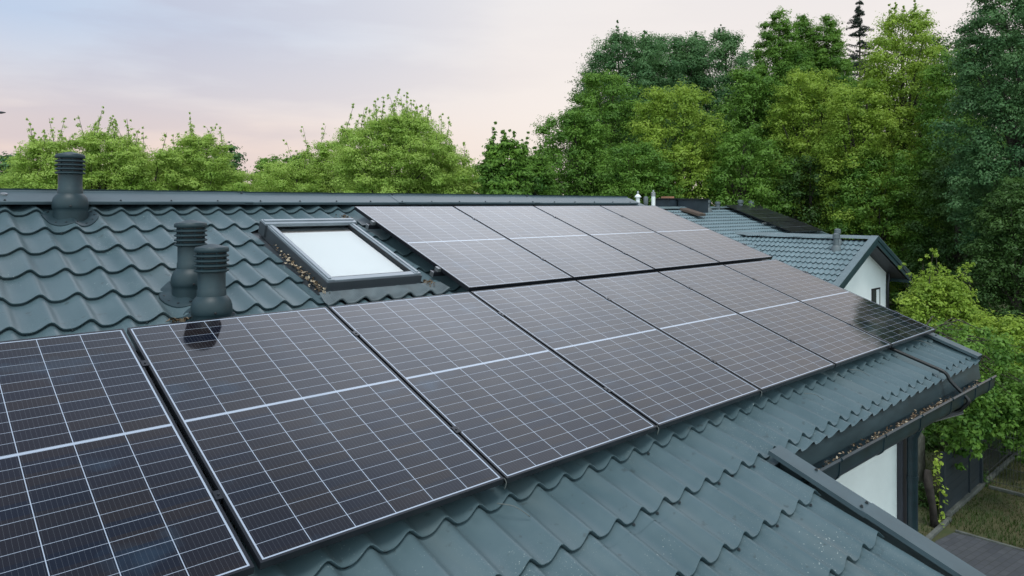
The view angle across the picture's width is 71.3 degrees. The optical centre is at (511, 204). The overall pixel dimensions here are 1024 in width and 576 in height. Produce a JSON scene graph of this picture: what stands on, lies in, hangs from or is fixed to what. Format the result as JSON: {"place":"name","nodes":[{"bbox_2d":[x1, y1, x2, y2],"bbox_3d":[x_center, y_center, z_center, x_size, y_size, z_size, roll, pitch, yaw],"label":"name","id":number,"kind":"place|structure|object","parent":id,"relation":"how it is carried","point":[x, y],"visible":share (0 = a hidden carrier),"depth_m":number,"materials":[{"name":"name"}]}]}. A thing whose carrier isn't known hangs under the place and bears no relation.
{"place":"outdoors","nodes":[
{"label":"outdoors","id":0,"kind":"place"},
{"bbox_2d":[0,0,1023,205],"label":"sky","id":1,"kind":"structure","parent":0,"point":[262,71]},
{"bbox_2d":[635,191,640,202],"bbox_3d":[3.525,0.249,20.000,0.179,1.230,0.179,0,0,-42],"label":"white flue","id":2,"kind":"object","parent":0,"point":[637,196],"visible":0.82,"depth_m":19.96,"materials":[{"name":"metal"}]},
{"bbox_2d":[889,259,1023,548],"bbox_3d":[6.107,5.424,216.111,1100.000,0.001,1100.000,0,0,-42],"label":"ground","id":3,"kind":"structure","parent":0,"point":[946,530],"depth_m":12.60,"materials":[{"name":"plant"}]},
{"bbox_2d":[0,171,18,187],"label":"deciduous tree","id":4,"kind":"object","parent":3,"relation":"on","point":[1,176],"visible":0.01,"depth_m":30.64,"materials":[{"name":"green plant"}]},
{"bbox_2d":[0,151,28,175],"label":"deciduous tree","id":5,"kind":"object","parent":3,"relation":"on","point":[6,165],"visible":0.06,"depth_m":43.64,"materials":[{"name":"green plant"}]},
{"bbox_2d":[0,117,94,188],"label":"deciduous tree","id":6,"kind":"object","parent":3,"relation":"on","point":[40,154],"visible":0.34,"depth_m":22.60,"materials":[{"name":"green plant"}]},
{"bbox_2d":[41,106,164,189],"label":"deciduous tree","id":7,"kind":"object","parent":3,"relation":"on","point":[113,151],"visible":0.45,"depth_m":23.54,"materials":[{"name":"green plant"}]},
{"bbox_2d":[106,132,209,190],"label":"deciduous tree","id":8,"kind":"object","parent":3,"relation":"on","point":[168,172],"visible":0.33,"depth_m":24.65,"materials":[{"name":"green plant"}]},
{"bbox_2d":[145,161,203,189],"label":"deciduous tree","id":9,"kind":"object","parent":3,"relation":"on","point":[153,177],"depth_m":31.34,"materials":[{"name":"green plant"}]},
{"bbox_2d":[154,112,250,191],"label":"deciduous tree","id":10,"kind":"object","parent":3,"relation":"on","point":[218,174],"visible":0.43,"depth_m":25.52,"materials":[{"name":"green plant"}]},
{"bbox_2d":[208,141,247,183],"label":"deciduous tree","id":11,"kind":"object","parent":3,"relation":"on","point":[237,157],"visible":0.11,"depth_m":40.04,"materials":[{"name":"green plant"}]},
{"bbox_2d":[226,170,270,191],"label":"deciduous tree","id":12,"kind":"object","parent":3,"relation":"on","point":[248,178],"visible":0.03,"depth_m":27.70,"materials":[{"name":"green plant"}]},
{"bbox_2d":[250,154,283,180],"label":"deciduous tree","id":13,"kind":"object","parent":3,"relation":"on","point":[264,160],"visible":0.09,"depth_m":51.78,"materials":[{"name":"green plant"}]},
{"bbox_2d":[270,150,308,178],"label":"deciduous tree","id":14,"kind":"object","parent":3,"relation":"on","point":[287,158],"visible":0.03,"depth_m":47.71,"materials":[{"name":"green plant"}]},
{"bbox_2d":[250,139,331,192],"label":"deciduous tree","id":15,"kind":"object","parent":3,"relation":"on","point":[281,170],"visible":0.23,"depth_m":25.65,"materials":[{"name":"green plant"}]},
{"bbox_2d":[293,123,369,192],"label":"deciduous tree","id":16,"kind":"object","parent":3,"relation":"on","point":[318,159],"visible":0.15,"depth_m":26.50,"materials":[{"name":"green plant"}]},
{"bbox_2d":[322,88,476,193],"bbox_3d":[-3.864,0.901,23.910,4.838,9.374,5.296,0,0,-42],"label":"deciduous tree","id":17,"kind":"object","parent":3,"relation":"on","point":[415,141],"visible":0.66,"depth_m":23.15,"materials":[{"name":"green plant"}]},
{"bbox_2d":[420,140,481,193],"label":"deciduous tree","id":18,"kind":"object","parent":3,"relation":"on","point":[470,186],"visible":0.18,"depth_m":24.74,"materials":[{"name":"green plant"}]},
{"bbox_2d":[0,188,996,575],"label":"house","id":19,"kind":"structure","parent":3,"relation":"on","point":[754,486],"depth_m":4.21,"materials":[{"name":"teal metal"}]},
{"bbox_2d":[41,152,98,226],"bbox_3d":[-3.201,-0.086,5.177,0.355,0.588,0.390,0,0,-42],"label":"roof vent","id":20,"kind":"object","parent":19,"relation":"on","point":[70,204],"visible":1,"depth_m":5.11,"materials":[{"name":"plastic"}]},
{"bbox_2d":[167,317,190,322],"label":"vent leaves","id":21,"kind":"object","parent":19,"relation":"on","point":[180,319],"visible":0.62,"depth_m":4.12,"materials":[{"name":"brown plant"}]},
{"bbox_2d":[159,220,207,307],"bbox_3d":[-2.009,0.391,4.466,0.355,0.588,0.390,0,0,-42],"label":"roof vent","id":22,"kind":"object","parent":19,"relation":"on","point":[179,289],"visible":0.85,"depth_m":4.38,"materials":[{"name":"plastic"}]},
{"bbox_2d":[178,244,237,321],"bbox_3d":[-1.760,0.526,4.184,0.355,0.588,0.386,0,0,-42],"label":"roof vent","id":23,"kind":"object","parent":19,"relation":"on","point":[211,299],"visible":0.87,"depth_m":4.11,"materials":[{"name":"plastic"}]},
{"bbox_2d":[277,247,329,293],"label":"window leaves","id":24,"kind":"object","parent":19,"relation":"on","point":[315,283],"visible":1,"depth_m":5.07,"materials":[{"name":"brown plant"}]},
{"bbox_2d":[253,218,449,306],"bbox_3d":[-1.277,0.408,5.560,1.017,0.170,1.387,0,20,-42],"label":"roof window","id":25,"kind":"structure","parent":19,"relation":"in","point":[345,260],"depth_m":5.43,"materials":[{"name":"glass"}]},
{"bbox_2d":[365,224,380,228],"bbox_3d":[0.427,0.209,7.813,4.600,0.066,0.042,0,20,-42],"label":"mounting rail","id":26,"kind":"object","parent":19,"relation":"attached to","point":[369,226],"visible":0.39,"depth_m":6.28,"materials":[{"name":"metal"}]},
{"bbox_2d":[354,206,572,290],"bbox_3d":[-0.472,0.346,6.317,1.181,0.068,1.780,0,20,-42],"label":"solar panel","id":27,"kind":"object","parent":26,"relation":"attached to","point":[464,251],"visible":1,"depth_m":6.17,"materials":[{"name":"glass"}]},
{"bbox_2d":[601,206,771,264],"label":"solar panel","id":28,"kind":"object","parent":26,"relation":"attached to","point":[716,246],"visible":0.98,"depth_m":8.52,"materials":[{"name":"glass"},{"name":"silicon"},{"name":"aluminium"}]},
{"bbox_2d":[334,214,434,286],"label":"corner leaves","id":29,"kind":"object","parent":19,"relation":"on","point":[424,280],"visible":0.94,"depth_m":5.48,"materials":[{"name":"brown plant"}]},
{"bbox_2d":[430,270,445,276],"bbox_3d":[1.073,0.552,7.103,4.600,0.066,0.042,0,20,-42],"label":"mounting rail","id":30,"kind":"object","parent":19,"relation":"attached to","point":[433,273],"visible":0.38,"depth_m":5.56,"materials":[{"name":"metal"}]},
{"bbox_2d":[454,206,653,279],"bbox_3d":[0.387,0.346,7.098,1.152,0.069,1.780,0,20,-42],"label":"solar panel","id":31,"kind":"object","parent":30,"relation":"attached to","point":[571,251],"visible":0.98,"depth_m":6.97,"materials":[{"name":"glass"}]},
{"bbox_2d":[534,206,718,271],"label":"solar panel","id":32,"kind":"object","parent":30,"relation":"attached to","point":[655,251],"visible":0.99,"depth_m":7.74,"materials":[{"name":"glass"}]},
{"bbox_2d":[823,380,979,466],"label":"gutter leaves","id":33,"kind":"object","parent":19,"relation":"on","point":[904,421],"visible":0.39,"depth_m":5.37,"materials":[{"name":"brown plant"}]},
{"bbox_2d":[888,347,970,412],"bbox_3d":[3.550,1.498,6.397,0.982,0.680,0.191,0,0,43],"label":"roof cable","id":34,"kind":"object","parent":19,"relation":"attached to","point":[960,391],"visible":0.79,"depth_m":6.13,"materials":[{"name":"rubber"}]},
{"label":"rail","id":35,"kind":"object","parent":19,"relation":"on","visible":0},
{"bbox_2d":[0,329,254,575],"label":"solar panel","id":36,"kind":"object","parent":35,"relation":"attached to","point":[101,473],"visible":1,"depth_m":2.70,"materials":[{"name":"glass"},{"name":"silicon solar cells"},{"name":"aluminium"}]},
{"bbox_2d":[127,307,503,569],"bbox_3d":[-1.012,0.965,3.480,1.152,0.068,1.780,0,20,-42],"label":"solar panel","id":37,"kind":"object","parent":35,"relation":"attached to","point":[306,431],"visible":1,"depth_m":3.26,"materials":[{"name":"glass"}]},
{"bbox_2d":[328,292,656,483],"bbox_3d":[-0.165,0.967,4.250,1.152,0.068,1.780,0,20,-42],"label":"solar panel","id":38,"kind":"object","parent":35,"relation":"attached to","point":[511,401],"visible":1,"depth_m":4.07,"materials":[{"name":"glass"}]},
{"bbox_2d":[471,280,760,429],"bbox_3d":[0.683,0.966,5.021,1.152,0.068,1.780,0,20,-42],"label":"solar panel","id":39,"kind":"object","parent":35,"relation":"attached to","point":[655,376],"visible":0.98,"depth_m":4.86,"materials":[{"name":"glass"}]},
{"bbox_2d":[577,272,834,393],"bbox_3d":[1.530,0.967,5.791,1.152,0.068,1.780,0,20,-42],"label":"solar panel","id":40,"kind":"object","parent":35,"relation":"attached to","point":[760,357],"visible":0.97,"depth_m":5.65,"materials":[{"name":"glass"},{"name":"silicon"},{"name":"aluminium"}]},
{"bbox_2d":[659,265,891,366],"bbox_3d":[2.378,0.966,6.562,1.152,0.068,1.780,0,20,-42],"label":"solar panel","id":41,"kind":"object","parent":35,"relation":"attached to","point":[836,342],"visible":0.98,"depth_m":6.43,"materials":[{"name":"glass"},{"name":"silicon"},{"name":"aluminium"}]},
{"bbox_2d":[724,259,935,346],"bbox_3d":[3.224,0.966,7.330,1.148,0.068,1.780,0,20,-42],"label":"solar panel","id":42,"kind":"object","parent":35,"relation":"attached to","point":[890,326],"visible":0.97,"depth_m":7.22,"materials":[{"name":"photovoltaic cells under glass"},{"name":"metal frame"}]},
{"bbox_2d":[471,121,539,194],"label":"deciduous tree","id":43,"kind":"object","parent":3,"relation":"on","point":[509,172],"visible":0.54,"depth_m":22.64,"materials":[{"name":"green plant"}]},
{"bbox_2d":[514,131,559,194],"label":"deciduous tree","id":44,"kind":"object","parent":3,"relation":"on","point":[545,179],"visible":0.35,"depth_m":25.61,"materials":[{"name":"green plant"}]},
{"bbox_2d":[529,105,621,195],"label":"deciduous tree","id":45,"kind":"object","parent":3,"relation":"on","point":[568,132],"visible":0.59,"depth_m":37.15,"materials":[{"name":"green plant"}]},
{"bbox_2d":[559,69,627,191],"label":"deciduous tree","id":46,"kind":"object","parent":3,"relation":"on","point":[575,92],"depth_m":54.39,"materials":[{"name":"green plant"}]},
{"bbox_2d":[555,70,650,194],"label":"deciduous tree","id":47,"kind":"object","parent":3,"relation":"on","point":[610,111],"visible":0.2,"depth_m":39.42,"materials":[{"name":"green plant"}]},
{"bbox_2d":[562,20,694,187],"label":"deciduous tree","id":48,"kind":"object","parent":3,"relation":"on","point":[640,69],"visible":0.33,"depth_m":44.77,"materials":[{"name":"green plant"}]},
{"bbox_2d":[584,138,688,205],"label":"deciduous tree","id":49,"kind":"object","parent":3,"relation":"on","point":[618,159],"visible":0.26,"depth_m":34.29,"materials":[{"name":"green plant"}]},
{"bbox_2d":[618,32,721,190],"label":"deciduous tree","id":50,"kind":"object","parent":3,"relation":"on","point":[680,44],"visible":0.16,"depth_m":47.84,"materials":[{"name":"green plant"}]},
{"bbox_2d":[624,77,733,205],"bbox_3d":[8.444,-0.473,37.117,6.133,12.118,6.289,0,0,-42],"label":"deciduous tree","id":51,"kind":"object","parent":3,"relation":"on","point":[658,110],"visible":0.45,"depth_m":36.05,"materials":[{"name":"green plant"}]},
{"bbox_2d":[665,69,718,203],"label":"deciduous tree","id":52,"kind":"object","parent":3,"relation":"on","point":[693,159],"depth_m":56.55,"materials":[{"name":"green plant"}]},
{"bbox_2d":[666,24,755,203],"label":"deciduous tree","id":53,"kind":"object","parent":3,"relation":"on","point":[723,52],"visible":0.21,"depth_m":48.48,"materials":[{"name":"green plant"}]},
{"bbox_2d":[688,127,801,215],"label":"deciduous tree","id":54,"kind":"object","parent":3,"relation":"on","point":[747,159],"visible":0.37,"depth_m":35.26,"materials":[{"name":"green plant"}]},
{"bbox_2d":[707,65,801,205],"bbox_3d":[13.321,-1.071,39.921,5.237,13.345,5.147,0,0,-42],"label":"deciduous tree","id":55,"kind":"object","parent":3,"relation":"on","point":[743,100],"visible":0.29,"depth_m":39.50,"materials":[{"name":"green plant"}]},
{"bbox_2d":[725,6,832,168],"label":"deciduous tree","id":56,"kind":"object","parent":3,"relation":"on","point":[777,52],"visible":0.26,"depth_m":41.44,"materials":[{"name":"green plant"}]},
{"bbox_2d":[655,196,911,307],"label":"neighbour house","id":57,"kind":"structure","parent":3,"relation":"on","point":[868,269],"depth_m":26.06,"materials":[{"name":"metal"}]},
{"bbox_2d":[644,196,647,205],"bbox_3d":[3.805,0.360,20.300,0.130,1.162,0.127,0,0,-42],"label":"vent pipe","id":58,"kind":"object","parent":57,"relation":"attached to","point":[646,200],"visible":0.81,"depth_m":20.25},
{"bbox_2d":[651,190,655,205],"bbox_3d":[3.958,0.259,20.000,0.125,1.300,0.126,0,0,-42],"label":"white flue","id":59,"kind":"object","parent":57,"relation":"on","point":[653,194],"visible":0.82,"depth_m":19.95,"materials":[{"name":"metal"}]},
{"bbox_2d":[680,208,705,215],"bbox_3d":[7.545,0.325,29.821,0.520,0.108,0.950,0,15,-42],"label":"roof window","id":60,"kind":"structure","parent":57,"relation":"in","point":[697,213],"depth_m":29.64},
{"bbox_2d":[715,202,720,209],"bbox_3d":[9.335,0.158,32.401,0.256,0.553,0.250,0,0,-42],"label":"vent pipe","id":61,"kind":"object","parent":57,"relation":"attached to","point":[717,204],"visible":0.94,"depth_m":32.31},
{"bbox_2d":[725,205,760,213],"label":"solar panel","id":62,"kind":"object","parent":57,"relation":"on","point":[742,209],"visible":0.99,"depth_m":32.71,"materials":[{"name":"glass"}]},
{"bbox_2d":[743,205,777,212],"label":"solar panel","id":63,"kind":"object","parent":57,"relation":"on","point":[761,209],"visible":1,"depth_m":33.73,"materials":[{"name":"glass"}]},
{"bbox_2d":[831,233,840,251],"bbox_3d":[11.289,1.387,24.871,0.324,0.755,0.316,0,0,-42],"label":"vent pipe","id":64,"kind":"object","parent":57,"relation":"on","point":[836,245],"visible":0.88,"depth_m":24.79,"materials":[{"name":"metal"}]},
{"bbox_2d":[834,228,841,244],"bbox_3d":[11.502,1.218,25.227,0.306,0.715,0.298,0,0,-42],"label":"vent pipe","id":65,"kind":"object","parent":57,"relation":"on","point":[837,230],"visible":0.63,"depth_m":25.13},
{"bbox_2d":[871,287,879,304],"bbox_3d":[13.257,3.594,26.072,0.770,1.060,0.070,0,0,-42],"label":"window","id":66,"kind":"structure","parent":57,"relation":"in","point":[875,292],"depth_m":26.04,"materials":[{"name":"metal"}]},
{"bbox_3d":[12.081,0.841,32.101,3.300,0.060,0.060,0,20,-42],"label":"rail","id":67,"kind":"object","parent":57,"relation":"attached to","visible":0},
{"bbox_2d":[746,213,783,222],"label":"solar panel","id":68,"kind":"object","parent":67,"relation":"attached to","point":[764,217],"visible":1,"depth_m":31.94,"materials":[{"name":"glass"}]},
{"bbox_2d":[764,213,799,221],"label":"solar panel","id":69,"kind":"object","parent":67,"relation":"attached to","point":[781,217],"visible":0.99,"depth_m":32.99,"materials":[{"name":"glass"}]},
{"bbox_2d":[769,222,807,232],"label":"solar panel","id":70,"kind":"object","parent":67,"relation":"attached to","point":[788,227],"visible":1,"depth_m":31.11,"materials":[{"name":"glass"}]},
{"bbox_2d":[786,222,822,231],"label":"solar panel","id":71,"kind":"object","parent":67,"relation":"attached to","point":[807,227],"visible":1,"depth_m":32.16,"materials":[{"name":"glass"}]},
{"bbox_2d":[760,13,849,216],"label":"deciduous tree","id":72,"kind":"object","parent":3,"relation":"on","point":[803,22],"visible":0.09,"depth_m":43.48,"materials":[{"name":"green plant"}]},
{"bbox_2d":[760,66,860,234],"bbox_3d":[15.989,-0.954,38.170,6.576,13.063,5.580,0,0,-9],"label":"deciduous tree","id":73,"kind":"object","parent":3,"relation":"on","point":[804,108],"visible":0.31,"depth_m":37.47,"materials":[{"name":"green plant"}]},
{"bbox_2d":[758,153,870,239],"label":"deciduous tree","id":74,"kind":"object","parent":3,"relation":"on","point":[789,187],"visible":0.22,"depth_m":35.48,"materials":[{"name":"green plant"}]},
{"bbox_2d":[788,13,868,226],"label":"deciduous tree","id":75,"kind":"object","parent":3,"relation":"on","point":[827,57],"visible":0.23,"depth_m":42.47,"materials":[{"name":"green plant"}]},
{"bbox_2d":[801,76,921,293],"bbox_3d":[17.053,-0.310,35.153,5.867,11.789,4.924,0,0,1],"label":"deciduous tree","id":76,"kind":"object","parent":3,"relation":"on","point":[860,117],"visible":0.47,"depth_m":34.29,"materials":[{"name":"green plant"}]},
{"bbox_2d":[841,0,889,171],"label":"spruce tree","id":77,"kind":"object","parent":3,"relation":"on","point":[857,21],"visible":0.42,"depth_m":46.87,"materials":[{"name":"green plant"}]},
{"bbox_2d":[830,57,915,136],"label":"deciduous tree","id":78,"kind":"object","parent":3,"relation":"on","point":[854,78],"visible":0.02,"depth_m":53.43,"materials":[{"name":"green plant"}]},
{"bbox_2d":[823,145,946,311],"bbox_3d":[17.701,1.707,33.765,6.387,9.052,5.863,0,0,-42],"label":"deciduous tree","id":79,"kind":"object","parent":3,"relation":"on","point":[905,169],"visible":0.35,"depth_m":33.13,"materials":[{"name":"green plant"}]},
{"bbox_2d":[849,0,954,306],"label":"deciduous tree","id":80,"kind":"object","parent":3,"relation":"on","point":[898,79],"visible":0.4,"depth_m":35.30,"materials":[{"name":"green plant"}]},
{"bbox_2d":[886,128,965,286],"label":"deciduous tree","id":81,"kind":"object","parent":3,"relation":"on","point":[936,200],"visible":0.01,"depth_m":43.06,"materials":[{"name":"green plant"}]},
{"bbox_2d":[918,482,938,508],"bbox_3d":[7.514,5.292,12.910,0.657,0.572,0.498,0,0,-1],"label":"shrub","id":82,"kind":"object","parent":3,"relation":"on","point":[921,494],"visible":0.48,"depth_m":12.85,"materials":[{"name":"green plant"}]},
{"bbox_2d":[924,469,938,527],"bbox_3d":[7.043,4.973,12.001,0.277,1.017,0.156,0,0,-18],"label":"trunk","id":83,"kind":"object","parent":3,"relation":"on","point":[929,487],"visible":0.88,"depth_m":11.95,"materials":[{"name":"brown wood"}]},
{"bbox_2d":[932,450,948,527],"bbox_3d":[7.158,4.849,11.986,0.437,1.315,0.257,0,0,-42],"label":"climbing vine","id":84,"kind":"object","parent":83,"relation":"attached to","point":[936,462],"visible":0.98,"depth_m":11.99,"materials":[{"name":"green plant"}]},
{"bbox_2d":[924,429,942,451],"bbox_3d":[9.177,5.250,16.014,1.144,0.698,0.982,0,0,-42],"label":"shrub","id":85,"kind":"object","parent":3,"relation":"on","point":[928,443],"visible":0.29,"depth_m":15.73,"materials":[{"name":"green plant"}]},
{"bbox_2d":[925,517,951,539],"bbox_3d":[5.872,5.394,10.758,4.400,0.060,0.070,0,0,-42],"label":"edging strip","id":86,"kind":"object","parent":3,"relation":"on","point":[934,532],"visible":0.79,"depth_m":11.81,"materials":[{"name":"concrete"}]},
{"bbox_2d":[892,28,993,227],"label":"deciduous tree","id":87,"kind":"object","parent":3,"relation":"on","point":[942,42],"visible":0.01,"depth_m":49.27,"materials":[{"name":"green plant"}]},
{"bbox_2d":[940,451,945,519],"bbox_3d":[7.426,4.849,12.305,0.070,1.150,0.070,0,0,-42],"label":"fence post","id":88,"kind":"object","parent":3,"relation":"on","point":[943,482],"visible":0.73,"depth_m":12.29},
{"bbox_2d":[892,248,996,334],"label":"garden tree","id":89,"kind":"object","parent":3,"relation":"on","point":[920,306],"visible":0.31,"depth_m":16.70,"materials":[{"name":"green plant"}]},
{"bbox_2d":[895,155,1008,320],"bbox_3d":[19.478,1.829,31.021,4.875,8.165,5.109,0,0,-42],"label":"deciduous tree","id":90,"kind":"object","parent":3,"relation":"on","point":[956,259],"visible":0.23,"depth_m":30.95,"materials":[{"name":"green plant"}]},
{"bbox_2d":[900,46,1005,267],"bbox_3d":[20.529,-0.840,32.956,4.491,12.837,3.947,0,0,3],"label":"deciduous tree","id":91,"kind":"object","parent":3,"relation":"on","point":[934,73],"visible":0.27,"depth_m":32.87,"materials":[{"name":"green plant"}]},
{"bbox_2d":[969,449,970,492],"bbox_3d":[8.473,4.799,13.257,0.070,1.250,0.070,0,0,-42],"label":"fence post","id":92,"kind":"object","parent":3,"relation":"on","point":[969,473],"visible":0.14,"depth_m":13.21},
{"bbox_2d":[917,0,1023,316],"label":"deciduous tree","id":93,"kind":"object","parent":3,"relation":"on","point":[1000,105],"visible":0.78,"depth_m":26.76,"materials":[{"name":"green plant"}]},
{"bbox_2d":[918,316,1023,490],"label":"garden tree","id":94,"kind":"object","parent":3,"relation":"on","point":[998,409],"visible":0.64,"depth_m":12.30,"materials":[{"name":"green plant"}]},
{"bbox_2d":[930,378,1019,444],"bbox_3d":[10.394,4.561,15.834,2.457,2.064,2.428,0,0,-42],"label":"shrub","id":95,"kind":"object","parent":3,"relation":"on","point":[939,422],"depth_m":15.82,"materials":[{"name":"green plant"}]},
{"bbox_2d":[979,438,982,482],"bbox_3d":[8.993,4.474,13.703,0.070,1.900,0.070,0,0,-42],"label":"fence post","id":96,"kind":"object","parent":3,"relation":"on","point":[981,470],"visible":0.22,"depth_m":13.66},
{"bbox_2d":[983,414,1012,476],"bbox_3d":[10.847,4.674,15.415,4.974,1.300,0.010,0,0,-42],"label":"fence","id":97,"kind":"object","parent":96,"relation":"attached to","point":[987,457],"visible":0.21,"depth_m":14.26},
{"bbox_2d":[942,311,1023,455],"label":"garden tree","id":98,"kind":"object","parent":3,"relation":"on","point":[1009,325],"visible":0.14,"depth_m":15.26,"materials":[{"name":"green leaves"},{"name":"bark"}]},
{"bbox_2d":[945,445,1023,517],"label":"edging strip","id":99,"kind":"object","parent":3,"relation":"on","point":[975,490],"visible":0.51,"depth_m":13.37,"materials":[{"name":"concrete"}]},
{"bbox_2d":[944,443,968,511],"bbox_3d":[7.951,4.818,12.783,1.340,1.048,0.040,0,0,-42],"label":"board fence","id":100,"kind":"object","parent":99,"relation":"on","point":[957,483],"visible":0.69,"depth_m":12.72,"materials":[{"name":"wood"}]},
{"bbox_2d":[971,437,979,489],"bbox_3d":[8.724,4.818,13.485,0.610,1.048,0.040,0,0,-42],"label":"board fence","id":101,"kind":"object","parent":99,"relation":"on","point":[975,471],"visible":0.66,"depth_m":13.51,"materials":[{"name":"wood"}]},
{"bbox_2d":[949,175,1023,356],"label":"deciduous tree","id":102,"kind":"object","parent":3,"relation":"on","point":[1004,286],"visible":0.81,"depth_m":24.82,"materials":[{"name":"green plant"}]},
{"bbox_2d":[983,468,994,486],"bbox_3d":[9.008,5.349,13.914,0.610,0.457,0.798,0,0,-74],"label":"shrub","id":103,"kind":"object","parent":3,"relation":"on","point":[985,480],"visible":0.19,"depth_m":13.75,"materials":[{"name":"green plant"}]},
{"bbox_2d":[955,530,1023,550],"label":"edging strip","id":104,"kind":"object","parent":3,"relation":"on","point":[986,539],"visible":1,"depth_m":11.48,"materials":[{"name":"concrete"}]},
{"bbox_2d":[965,29,1023,271],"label":"deciduous tree","id":105,"kind":"object","parent":3,"relation":"on","point":[1009,95],"visible":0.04,"depth_m":44.60,"materials":[{"name":"green plant"}]},
{"bbox_2d":[989,485,1023,497],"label":"edging strip","id":106,"kind":"object","parent":3,"relation":"on","point":[1003,490],"visible":1,"depth_m":13.39,"materials":[{"name":"concrete"}]},
{"bbox_3d":[10.758,4.674,11.820,0.070,1.500,0.070,0,0,-42],"label":"fence post","id":107,"kind":"object","parent":3,"relation":"on","visible":0},
{"bbox_2d":[986,419,1023,490],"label":"wire fence","id":108,"kind":"object","parent":107,"relation":"attached to","point":[1006,463],"visible":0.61,"depth_m":13.43,"materials":[{"name":"metal"}]},
{"bbox_2d":[934,533,1023,575],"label":"paved path","id":109,"kind":"structure","parent":0,"point":[987,558],"depth_m":11.03,"materials":[{"name":"concrete"}]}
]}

